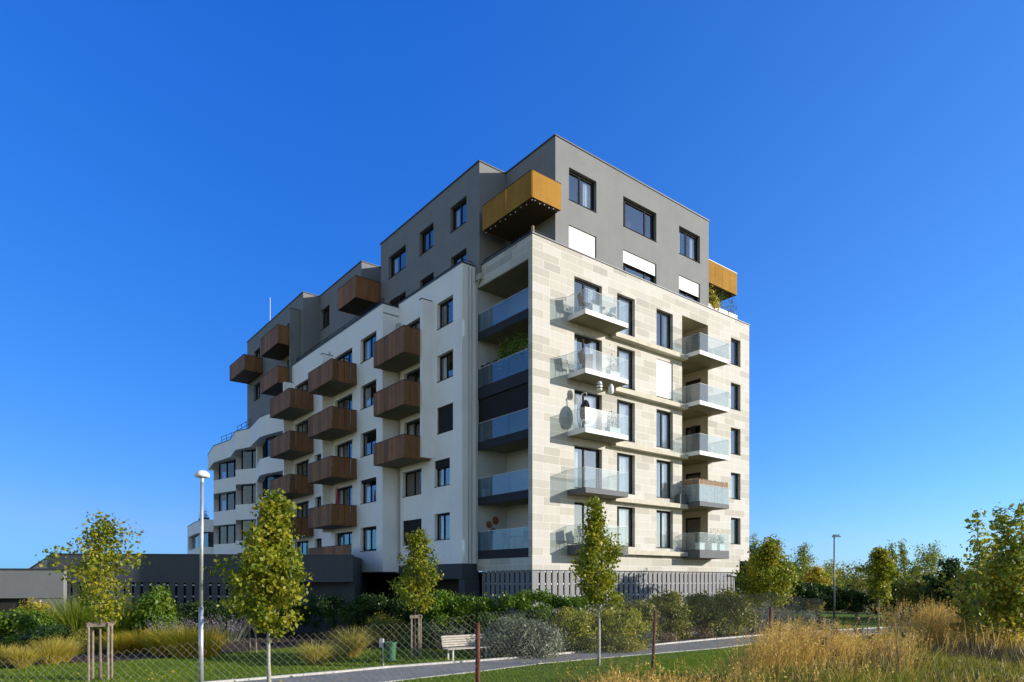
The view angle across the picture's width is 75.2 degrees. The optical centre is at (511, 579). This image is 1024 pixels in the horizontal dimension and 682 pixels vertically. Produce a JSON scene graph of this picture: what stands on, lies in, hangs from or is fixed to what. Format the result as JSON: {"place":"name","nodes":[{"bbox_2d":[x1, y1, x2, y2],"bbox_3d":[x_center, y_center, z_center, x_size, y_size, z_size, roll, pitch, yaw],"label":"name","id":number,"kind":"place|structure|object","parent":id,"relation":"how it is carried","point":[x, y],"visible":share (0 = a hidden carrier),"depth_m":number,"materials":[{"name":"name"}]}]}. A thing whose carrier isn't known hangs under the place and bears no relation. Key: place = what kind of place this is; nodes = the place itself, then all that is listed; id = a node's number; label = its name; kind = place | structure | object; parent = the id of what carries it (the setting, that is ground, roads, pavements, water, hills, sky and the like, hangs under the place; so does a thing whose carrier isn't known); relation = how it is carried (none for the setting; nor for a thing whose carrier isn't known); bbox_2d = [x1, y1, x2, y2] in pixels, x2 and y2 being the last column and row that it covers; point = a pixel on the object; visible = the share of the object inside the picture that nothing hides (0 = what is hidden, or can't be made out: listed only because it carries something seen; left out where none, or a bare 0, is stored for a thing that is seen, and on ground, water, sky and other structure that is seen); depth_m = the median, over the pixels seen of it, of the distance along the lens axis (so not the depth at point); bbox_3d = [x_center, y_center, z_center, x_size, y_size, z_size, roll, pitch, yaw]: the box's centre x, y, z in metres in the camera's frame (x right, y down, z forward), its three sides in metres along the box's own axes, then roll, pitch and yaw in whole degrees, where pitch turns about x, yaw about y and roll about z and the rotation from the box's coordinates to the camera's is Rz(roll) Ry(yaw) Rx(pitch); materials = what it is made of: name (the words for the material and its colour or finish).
{"place":"outdoors","nodes":[
{"label":"outdoors","id":0,"kind":"place"},
{"bbox_2d":[37,636,86,661],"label":"tussock grass","id":1,"kind":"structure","parent":0,"point":[70,657],"depth_m":24.13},
{"bbox_2d":[27,590,117,641],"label":"fountain grass","id":2,"kind":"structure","parent":0,"point":[78,622],"depth_m":31.44,"materials":[{"name":"plant"}]},
{"bbox_2d":[60,591,147,641],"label":"fountain grass","id":3,"kind":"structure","parent":0,"point":[125,622],"depth_m":31.97,"materials":[{"name":"plant"}]},
{"bbox_2d":[95,630,147,653],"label":"ornamental grass","id":4,"kind":"object","parent":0,"point":[119,647],"depth_m":26.88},
{"bbox_2d":[113,626,159,652],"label":"ornamental grass","id":5,"kind":"object","parent":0,"point":[139,648],"depth_m":27.19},
{"bbox_2d":[132,623,188,655],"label":"ornamental grass","id":6,"kind":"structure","parent":0,"point":[152,642],"depth_m":26.18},
{"bbox_2d":[163,624,244,656],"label":"ornamental grass","id":7,"kind":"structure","parent":0,"point":[209,648],"depth_m":25.93,"materials":[{"name":"plant"}]},
{"bbox_2d":[283,639,346,665],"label":"tussock grass","id":8,"kind":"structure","parent":0,"point":[311,659],"depth_m":23.19,"materials":[{"name":"plant"}]},
{"bbox_2d":[312,625,382,656],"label":"tussock grass","id":9,"kind":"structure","parent":0,"point":[353,647],"depth_m":25.76,"materials":[{"name":"plant"}]},
{"bbox_2d":[0,617,821,663],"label":"garden bed","id":10,"kind":"object","parent":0,"point":[294,640],"visible":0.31,"depth_m":31.17,"materials":[{"name":"soil"}]},
{"bbox_2d":[0,602,58,648],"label":"shrub","id":11,"kind":"object","parent":10,"relation":"on","point":[19,620],"visible":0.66,"depth_m":28.96,"materials":[{"name":"green plant"}]},
{"bbox_2d":[9,597,60,633],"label":"shrub","id":12,"kind":"object","parent":10,"relation":"on","point":[37,608],"visible":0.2,"depth_m":31.21,"materials":[{"name":"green plant"}]},
{"bbox_2d":[11,621,74,651],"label":"shrub","id":13,"kind":"object","parent":10,"relation":"on","point":[42,632],"visible":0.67,"depth_m":27.47,"materials":[{"name":"green plant"}]},
{"bbox_2d":[40,627,105,652],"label":"shrub","id":14,"kind":"object","parent":10,"relation":"on","point":[83,634],"visible":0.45,"depth_m":27.30,"materials":[{"name":"green plant"}]},
{"bbox_2d":[127,583,180,639],"bbox_3d":[-17.318,1.602,32.525,2.503,2.925,2.335,0,0,0],"label":"shrub","id":15,"kind":"object","parent":10,"relation":"on","point":[158,605],"visible":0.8,"depth_m":32.01,"materials":[{"name":"green plant"}]},
{"bbox_2d":[146,621,225,657],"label":"ornamental grass","id":16,"kind":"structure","parent":10,"relation":"on","point":[183,652],"depth_m":25.58,"materials":[{"name":"plant"}]},
{"bbox_2d":[189,614,252,642],"bbox_3d":[-13.759,2.275,31.869,3.152,1.449,3.195,0,0,0],"label":"russian sage","id":17,"kind":"object","parent":10,"relation":"on","point":[230,630],"visible":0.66,"depth_m":31.80,"materials":[{"name":"purple plant"}]},
{"bbox_2d":[172,596,310,631],"bbox_3d":[-14.343,1.795,34.399,7.716,2.022,1.804,0,0,-9],"label":"hedge","id":18,"kind":"object","parent":10,"relation":"on","point":[217,611],"visible":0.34,"depth_m":34.12,"materials":[{"name":"green plant"}]},
{"bbox_2d":[296,590,454,633],"bbox_3d":[-6.991,1.699,33.820,9.910,2.360,2.038,0,0,15],"label":"hedge","id":19,"kind":"object","parent":10,"relation":"on","point":[328,611],"visible":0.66,"depth_m":33.83,"materials":[{"name":"green plant"}]},
{"bbox_2d":[357,609,412,644],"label":"shrub","id":20,"kind":"object","parent":10,"relation":"on","point":[378,623],"visible":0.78,"depth_m":30.72,"materials":[{"name":"green plant"}]},
{"bbox_2d":[397,617,471,649],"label":"shrub","id":21,"kind":"object","parent":10,"relation":"on","point":[429,628],"visible":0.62,"depth_m":28.52,"materials":[{"name":"green plant"}]},
{"bbox_2d":[417,587,531,632],"bbox_3d":[-1.689,1.431,29.922,5.262,2.405,2.194,0,0,-7],"label":"hedge","id":22,"kind":"object","parent":10,"relation":"on","point":[445,603],"visible":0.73,"depth_m":29.60,"materials":[{"name":"green plant"}]},
{"bbox_2d":[469,607,575,658],"bbox_3d":[0.372,2.081,26.305,4.292,1.945,3.474,0,0,0],"label":"silver shrub","id":23,"kind":"object","parent":10,"relation":"on","point":[532,636],"visible":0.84,"depth_m":25.48,"materials":[{"name":"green plant"}]},
{"bbox_2d":[512,585,593,626],"bbox_3d":[1.899,1.397,31.026,4.280,2.310,1.956,0,0,-21],"label":"hedge","id":24,"kind":"object","parent":10,"relation":"on","point":[549,600],"visible":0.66,"depth_m":30.50,"materials":[{"name":"green plant"}]},
{"bbox_2d":[546,605,605,649],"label":"broom shrub","id":25,"kind":"object","parent":10,"relation":"on","point":[590,620],"visible":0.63,"depth_m":28.07,"materials":[{"name":"green plant"}]},
{"bbox_2d":[562,630,643,653],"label":"shrub","id":26,"kind":"object","parent":10,"relation":"on","point":[623,643],"visible":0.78,"depth_m":27.22,"materials":[{"name":"green plant"}]},
{"bbox_2d":[589,605,650,649],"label":"broom shrub","id":27,"kind":"object","parent":10,"relation":"on","point":[622,625],"visible":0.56,"depth_m":28.41,"materials":[{"name":"green plant"}]},
{"bbox_2d":[613,597,661,639],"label":"shrub","id":28,"kind":"object","parent":10,"relation":"on","point":[646,611],"visible":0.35,"depth_m":32.99,"materials":[{"name":"green plant"}]},
{"bbox_2d":[644,589,697,639],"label":"shrub","id":29,"kind":"object","parent":10,"relation":"on","point":[671,599],"visible":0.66,"depth_m":33.93,"materials":[{"name":"green plant"}]},
{"bbox_2d":[667,590,733,635],"bbox_3d":[10.153,1.793,36.524,3.514,2.510,3.194,0,0,0],"label":"shrub","id":30,"kind":"object","parent":10,"relation":"on","point":[705,607],"visible":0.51,"depth_m":35.77,"materials":[{"name":"green plant"}]},
{"bbox_2d":[700,585,765,632],"bbox_3d":[12.383,1.657,37.506,3.549,2.758,3.064,0,0,0],"label":"shrub","id":31,"kind":"object","parent":10,"relation":"on","point":[741,621],"visible":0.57,"depth_m":36.72,"materials":[{"name":"green plant"}]},
{"bbox_2d":[733,603,792,631],"bbox_3d":[14.144,1.999,38.346,4.008,2.002,4.055,0,0,0],"label":"russian sage","id":32,"kind":"object","parent":10,"relation":"on","point":[760,619],"visible":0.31,"depth_m":37.94,"materials":[{"name":"plant"}]},
{"bbox_2d":[763,608,841,631],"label":"silver shrub","id":33,"kind":"object","parent":10,"relation":"on","point":[791,615],"visible":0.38,"depth_m":38.62,"materials":[{"name":"green plant"}]},
{"bbox_2d":[0,613,980,681],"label":"lawn","id":34,"kind":"structure","parent":0,"point":[850,617],"depth_m":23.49,"materials":[{"name":"plant"}]},
{"bbox_2d":[0,644,51,667],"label":"tussock grass","id":35,"kind":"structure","parent":34,"relation":"on","point":[20,657],"depth_m":22.46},
{"bbox_2d":[12,633,85,664],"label":"tussock grass","id":36,"kind":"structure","parent":34,"relation":"on","point":[54,655],"depth_m":23.41,"materials":[{"name":"plant"}]},
{"bbox_2d":[35,510,150,679],"bbox_3d":[-12.311,0.434,19.910,2.429,5.192,3.248,0,0,0],"label":"young tree","id":37,"kind":"object","parent":34,"relation":"on","point":[97,553],"visible":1,"depth_m":19.78,"materials":[{"name":"green plant"}]},
{"bbox_2d":[86,621,114,681],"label":"tree guard","id":38,"kind":"object","parent":34,"relation":"on","point":[92,624],"visible":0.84,"depth_m":19.73,"materials":[{"name":"wood"}]},
{"bbox_2d":[222,546,250,652],"bbox_3d":[-11.035,0.721,27.322,1.710,4.623,1.634,0,0,-17],"label":"young tree","id":39,"kind":"object","parent":34,"relation":"on","point":[239,589],"visible":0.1,"depth_m":27.31,"materials":[{"name":"green plant"}]},
{"bbox_2d":[202,488,314,681],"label":"young tree","id":40,"kind":"object","parent":34,"relation":"on","point":[268,572],"visible":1,"depth_m":16.49,"materials":[{"name":"green plant"}]},
{"bbox_2d":[4,635,760,681],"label":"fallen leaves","id":41,"kind":"object","parent":34,"relation":"on","point":[404,659],"visible":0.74,"depth_m":22.24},
{"bbox_2d":[379,638,396,665],"bbox_3d":[-4.260,2.510,22.900,0.605,0.980,0.430,0,0,0],"label":"litter bin","id":42,"kind":"object","parent":34,"relation":"on","point":[390,646],"visible":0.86,"depth_m":22.77,"materials":[{"name":"green plastic"}]},
{"bbox_2d":[387,527,444,656],"bbox_3d":[-3.760,0.473,25.641,2.483,5.117,2.018,0,0,-36],"label":"young tree","id":43,"kind":"object","parent":34,"relation":"on","point":[420,567],"visible":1,"depth_m":25.77,"materials":[{"name":"green plant"}]},
{"bbox_2d":[410,614,422,656],"bbox_3d":[-3.776,2.200,25.900,0.501,1.700,0.501,0,0,-20],"label":"tree guard","id":44,"kind":"object","parent":34,"relation":"on","point":[419,616],"visible":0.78,"depth_m":25.79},
{"bbox_2d":[441,634,490,660],"bbox_3d":[-1.729,2.546,25.119,1.840,0.908,0.649,0,0,-32],"label":"park bench","id":45,"kind":"object","parent":34,"relation":"on","point":[452,641],"visible":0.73,"depth_m":25.10,"materials":[{"name":"wood"}]},
{"bbox_2d":[568,496,629,665],"bbox_3d":[3.006,0.034,23.277,2.211,5.996,2.567,0,0,10],"label":"young tree","id":46,"kind":"object","parent":34,"relation":"on","point":[598,548],"visible":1,"depth_m":22.99,"materials":[{"name":"green plant"}]},
{"bbox_2d":[729,534,803,631],"bbox_3d":[13.771,0.245,36.121,3.550,5.576,4.415,0,0,0],"label":"young tree","id":47,"kind":"object","parent":34,"relation":"on","point":[766,573],"visible":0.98,"depth_m":35.37,"materials":[{"name":"green plant"}]},
{"bbox_2d":[773,579,857,612],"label":"hedge","id":48,"kind":"object","parent":34,"relation":"on","point":[809,589],"visible":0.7,"depth_m":50.48,"materials":[{"name":"green plant"}]},
{"bbox_2d":[840,590,913,614],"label":"hedge","id":49,"kind":"object","parent":34,"relation":"on","point":[858,602],"visible":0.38,"depth_m":51.23,"materials":[{"name":"green plant"}]},
{"bbox_2d":[855,545,906,629],"bbox_3d":[21.554,0.479,38.848,2.038,5.106,2.318,0,0,-32],"label":"young tree","id":50,"kind":"object","parent":34,"relation":"on","point":[882,568],"visible":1,"depth_m":38.73,"materials":[{"name":"green plant"}]},
{"bbox_2d":[0,0,1023,579],"label":"sky","id":51,"kind":"structure","parent":0,"point":[174,174],"materials":[{"name":"blue"}]},
{"bbox_2d":[237,625,996,681],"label":"path","id":52,"kind":"structure","parent":0,"point":[388,674],"depth_m":22.55,"materials":[{"name":"asphalt"}]},
{"bbox_2d":[194,470,209,681],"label":"street lamp","id":53,"kind":"object","parent":52,"relation":"on","point":[201,474],"visible":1,"depth_m":18.26,"materials":[{"name":"metal"}]},
{"bbox_2d":[205,622,998,681],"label":"path kerb","id":54,"kind":"structure","parent":52,"relation":"on","point":[348,670],"depth_m":23.03,"materials":[{"name":"concrete"}]},
{"bbox_2d":[719,588,964,681],"bbox_3d":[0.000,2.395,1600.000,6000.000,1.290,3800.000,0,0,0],"label":"ground","id":55,"kind":"structure","parent":0,"point":[758,609],"depth_m":65.26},
{"bbox_2d":[0,568,66,638],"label":"ramp wall","id":56,"kind":"structure","parent":55,"relation":"on","point":[17,585],"depth_m":33.01,"materials":[{"name":"concrete"}]},
{"bbox_2d":[53,553,367,633],"bbox_3d":[-17.628,0.795,44.114,15.589,4.410,16.040,0,0,-7],"label":"garage podium","id":57,"kind":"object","parent":55,"relation":"on","point":[342,575],"visible":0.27,"depth_m":36.29,"materials":[{"name":"concrete"}]},
{"bbox_2d":[0,593,823,681],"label":"chain link fence","id":58,"kind":"object","parent":55,"relation":"on","point":[477,653],"visible":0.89,"depth_m":12.00,"materials":[{"name":"metal"}]},
{"bbox_2d":[187,133,749,635],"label":"apartment building","id":59,"kind":"structure","parent":55,"relation":"on","point":[375,403],"depth_m":38.06,"materials":[{"name":"stone"}]},
{"bbox_2d":[192,431,305,548],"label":"ribbon window","id":60,"kind":"structure","parent":59,"relation":"in","point":[228,537],"depth_m":67.06,"materials":[{"name":"black glass"}]},
{"bbox_2d":[361,381,375,409],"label":"window","id":61,"kind":"structure","parent":59,"relation":"in","point":[369,391],"depth_m":42.52,"materials":[{"name":"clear glass"}]},
{"bbox_2d":[402,519,420,545],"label":"window","id":62,"kind":"structure","parent":59,"relation":"in","point":[410,525],"depth_m":39.98,"materials":[{"name":"black glass"}]},
{"bbox_2d":[434,458,449,487],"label":"window","id":63,"kind":"structure","parent":59,"relation":"in","point":[442,464],"depth_m":37.52,"materials":[{"name":"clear glass"}]},
{"bbox_2d":[437,403,452,434],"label":"window","id":64,"kind":"structure","parent":59,"relation":"in","point":[445,413],"depth_m":37.02,"materials":[{"name":"black glass"}]},
{"bbox_2d":[481,360,496,386],"bbox_3d":[-1.248,-11.055,35.741,0.045,1.270,1.460,0,0,-38],"label":"privacy screen","id":65,"kind":"object","parent":59,"relation":"on","point":[488,374],"visible":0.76,"depth_m":35.72,"materials":[{"name":"glass"}]},
{"bbox_2d":[495,325,527,380],"bbox_3d":[0.131,-11.975,34.143,0.761,3.150,2.875,0,0,-38],"label":"planter","id":66,"kind":"object","parent":59,"relation":"on","point":[510,366],"visible":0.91,"depth_m":34.13,"materials":[{"name":"metal"}]},
{"bbox_2d":[569,226,594,257],"bbox_3d":[3.676,-17.571,35.024,1.996,1.578,0.030,0,0,-38],"label":"window","id":67,"kind":"structure","parent":59,"relation":"in","point":[580,241],"depth_m":35.00,"materials":[{"name":"white"}]},
{"bbox_2d":[569,171,596,212],"bbox_3d":[3.617,-20.475,35.098,2.020,1.690,0.429,0,0,-38],"label":"window","id":68,"kind":"structure","parent":59,"relation":"in","point":[586,188],"depth_m":35.53,"materials":[{"name":"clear glass"}]},
{"bbox_2d":[577,392,590,428],"bbox_3d":[3.780,-8.586,33.849,0.869,1.972,0.869,0,0,-28],"label":"hanging chair","id":69,"kind":"object","parent":59,"relation":"on","point":[585,415],"visible":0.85,"depth_m":33.66,"materials":[{"name":"fabric"}]},
{"bbox_2d":[574,278,598,308],"bbox_3d":[3.910,-14.620,35.141,2.050,2.200,0.429,0,0,-38],"label":"window","id":70,"kind":"structure","parent":59,"relation":"in","point":[591,295],"depth_m":35.57,"materials":[{"name":"black glass"}]},
{"bbox_2d":[574,334,598,370],"bbox_3d":[3.910,-11.720,35.141,2.050,2.200,0.429,0,0,-38],"label":"window","id":71,"kind":"structure","parent":59,"relation":"in","point":[592,345],"depth_m":35.19,"materials":[{"name":"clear glass"}]},
{"bbox_2d":[574,390,598,429],"bbox_3d":[3.910,-8.800,35.141,2.050,2.200,0.430,0,0,-38],"label":"window","id":72,"kind":"structure","parent":59,"relation":"in","point":[591,398],"depth_m":35.32,"materials":[{"name":"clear glass"}]},
{"bbox_2d":[574,446,598,488],"bbox_3d":[3.910,-5.880,35.140,2.050,2.200,0.429,0,0,-38],"label":"window","id":73,"kind":"structure","parent":59,"relation":"in","point":[576,448],"depth_m":35.04,"materials":[{"name":"black glass"}]},
{"bbox_2d":[617,295,631,335],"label":"window","id":74,"kind":"structure","parent":59,"relation":"in","point":[622,313],"depth_m":37.29,"materials":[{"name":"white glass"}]},
{"bbox_2d":[617,348,633,389],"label":"window","id":75,"kind":"structure","parent":59,"relation":"in","point":[624,367],"depth_m":37.29,"materials":[{"name":"white glass"}]},
{"bbox_2d":[617,400,634,442],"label":"window","id":76,"kind":"structure","parent":59,"relation":"in","point":[622,407],"depth_m":37.29,"materials":[{"name":"white glass"}]},
{"bbox_2d":[617,453,634,494],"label":"window","id":77,"kind":"structure","parent":59,"relation":"in","point":[622,460],"depth_m":37.28,"materials":[{"name":"white glass"}]},
{"bbox_2d":[617,507,634,546],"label":"window","id":78,"kind":"structure","parent":59,"relation":"in","point":[622,512],"depth_m":37.29,"materials":[{"name":"white glass"}]},
{"bbox_2d":[623,250,654,282],"bbox_3d":[7.212,-17.555,37.880,2.850,1.610,0.308,0,0,-38],"label":"window","id":79,"kind":"structure","parent":59,"relation":"in","point":[630,259],"depth_m":37.85,"materials":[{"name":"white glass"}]},
{"bbox_2d":[623,199,656,241],"bbox_3d":[7.212,-20.475,37.880,2.850,1.690,0.308,0,0,-38],"label":"window","id":80,"kind":"structure","parent":59,"relation":"in","point":[624,201],"depth_m":38.24,"materials":[{"name":"black glass"}]},
{"bbox_2d":[656,310,669,348],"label":"window","id":81,"kind":"structure","parent":59,"relation":"in","point":[665,318],"depth_m":39.49,"materials":[{"name":"black glass"}]},
{"bbox_2d":[656,460,671,498],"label":"window","id":82,"kind":"structure","parent":59,"relation":"in","point":[661,466],"depth_m":39.22,"materials":[{"name":"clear glass"}]},
{"bbox_2d":[656,359,672,400],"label":"window","id":83,"kind":"structure","parent":59,"relation":"in","point":[663,369],"depth_m":38.96,"materials":[{"name":"white plastic"}]},
{"bbox_2d":[656,410,672,449],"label":"window","id":84,"kind":"structure","parent":59,"relation":"in","point":[665,414],"depth_m":39.43,"materials":[{"name":"blue glass"}]},
{"bbox_2d":[656,510,672,548],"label":"window","id":85,"kind":"structure","parent":59,"relation":"in","point":[661,516],"depth_m":39.22,"materials":[{"name":"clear glass"}]},
{"bbox_2d":[679,228,698,262],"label":"window","id":86,"kind":"structure","parent":59,"relation":"in","point":[685,233],"depth_m":41.12,"materials":[{"name":"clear glass"}]},
{"bbox_2d":[679,276,698,301],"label":"window","id":87,"kind":"structure","parent":59,"relation":"in","point":[685,285],"depth_m":40.73,"materials":[{"name":"white glass"}]},
{"bbox_2d":[684,478,727,503],"bbox_3d":[11.790,-5.334,40.356,2.942,1.387,1.106,0,0,-38],"label":"privacy screen","id":88,"kind":"object","parent":59,"relation":"on","point":[706,492],"visible":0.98,"depth_m":39.64,"materials":[{"name":"glass"}]},
{"bbox_2d":[723,541,794,609],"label":"background tree","id":89,"kind":"object","parent":55,"relation":"on","point":[738,583],"visible":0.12,"depth_m":61.53,"materials":[{"name":"green plant"}]},
{"bbox_2d":[557,632,1023,681],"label":"rough grass","id":90,"kind":"structure","parent":55,"relation":"on","point":[943,666],"depth_m":11.41,"materials":[{"name":"plant"}]},
{"bbox_2d":[558,594,1023,681],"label":"dry grass","id":91,"kind":"structure","parent":55,"relation":"on","point":[792,644],"depth_m":12.14,"materials":[{"name":"plant"}]},
{"bbox_2d":[790,542,818,611],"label":"background tree","id":92,"kind":"object","parent":55,"relation":"on","point":[801,551],"visible":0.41,"depth_m":61.91,"materials":[{"name":"green plant"}]},
{"bbox_2d":[788,564,841,615],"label":"background tree","id":93,"kind":"object","parent":55,"relation":"on","point":[816,575],"visible":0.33,"depth_m":54.64,"materials":[{"name":"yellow plant"}]},
{"bbox_2d":[821,558,851,594],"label":"background tree","id":94,"kind":"object","parent":55,"relation":"on","point":[830,571],"visible":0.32,"depth_m":67.64,"materials":[{"name":"green plant"}]},
{"bbox_2d":[835,558,874,605],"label":"background tree","id":95,"kind":"object","parent":55,"relation":"on","point":[857,581],"visible":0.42,"depth_m":72.96,"materials":[{"name":"green plant"}]},
{"bbox_2d":[718,632,1023,681],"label":"withered weeds","id":96,"kind":"object","parent":55,"relation":"on","point":[989,652],"visible":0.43,"depth_m":13.31,"materials":[{"name":"plant"}]},
{"bbox_2d":[863,571,941,618],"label":"background tree","id":97,"kind":"object","parent":55,"relation":"on","point":[899,585],"visible":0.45,"depth_m":49.33,"materials":[{"name":"green plant"}]},
{"bbox_2d":[894,539,920,590],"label":"background tree","id":98,"kind":"object","parent":55,"relation":"on","point":[902,563],"visible":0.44,"depth_m":57.84,"materials":[{"name":"green plant"}]},
{"bbox_2d":[893,567,952,620],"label":"background tree","id":99,"kind":"object","parent":55,"relation":"on","point":[921,584],"visible":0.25,"depth_m":48.23,"materials":[{"name":"green plant"}]},
{"bbox_2d":[904,540,952,589],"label":"background tree","id":100,"kind":"object","parent":55,"relation":"on","point":[931,556],"visible":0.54,"depth_m":57.91,"materials":[{"name":"green plant"}]},
{"bbox_2d":[914,556,963,621],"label":"background tree","id":101,"kind":"object","parent":55,"relation":"on","point":[946,567],"visible":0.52,"depth_m":45.91,"materials":[{"name":"green plant"}]},
{"bbox_2d":[949,563,986,640],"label":"poplar sapling","id":102,"kind":"object","parent":55,"relation":"on","point":[958,608],"visible":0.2,"depth_m":17.42,"materials":[{"name":"green plant"}]},
{"bbox_2d":[954,508,1001,637],"bbox_3d":[11.013,0.088,15.677,0.944,3.502,0.784,0,0,0],"label":"poplar sapling","id":103,"kind":"object","parent":55,"relation":"on","point":[976,543],"visible":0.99,"depth_m":15.59,"materials":[{"name":"green plant"}]},
{"bbox_2d":[939,533,1020,647],"bbox_3d":[11.809,0.388,16.472,1.928,3.088,1.590,0,0,0],"label":"poplar sapling","id":104,"kind":"object","parent":55,"relation":"on","point":[989,573],"visible":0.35,"depth_m":16.46,"materials":[{"name":"green plant"}]},
{"bbox_2d":[975,575,1023,648],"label":"poplar sapling","id":105,"kind":"object","parent":55,"relation":"on","point":[1013,620],"visible":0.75,"depth_m":15.65,"materials":[{"name":"green plant"}]},
{"bbox_2d":[981,502,1023,639],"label":"poplar sapling","id":106,"kind":"object","parent":55,"relation":"on","point":[1002,519],"visible":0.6,"depth_m":15.90,"materials":[{"name":"green plant"}]},
{"bbox_2d":[995,499,1023,630],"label":"poplar sapling","id":107,"kind":"object","parent":55,"relation":"on","point":[1019,511],"visible":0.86,"depth_m":15.61,"materials":[{"name":"green plant"}]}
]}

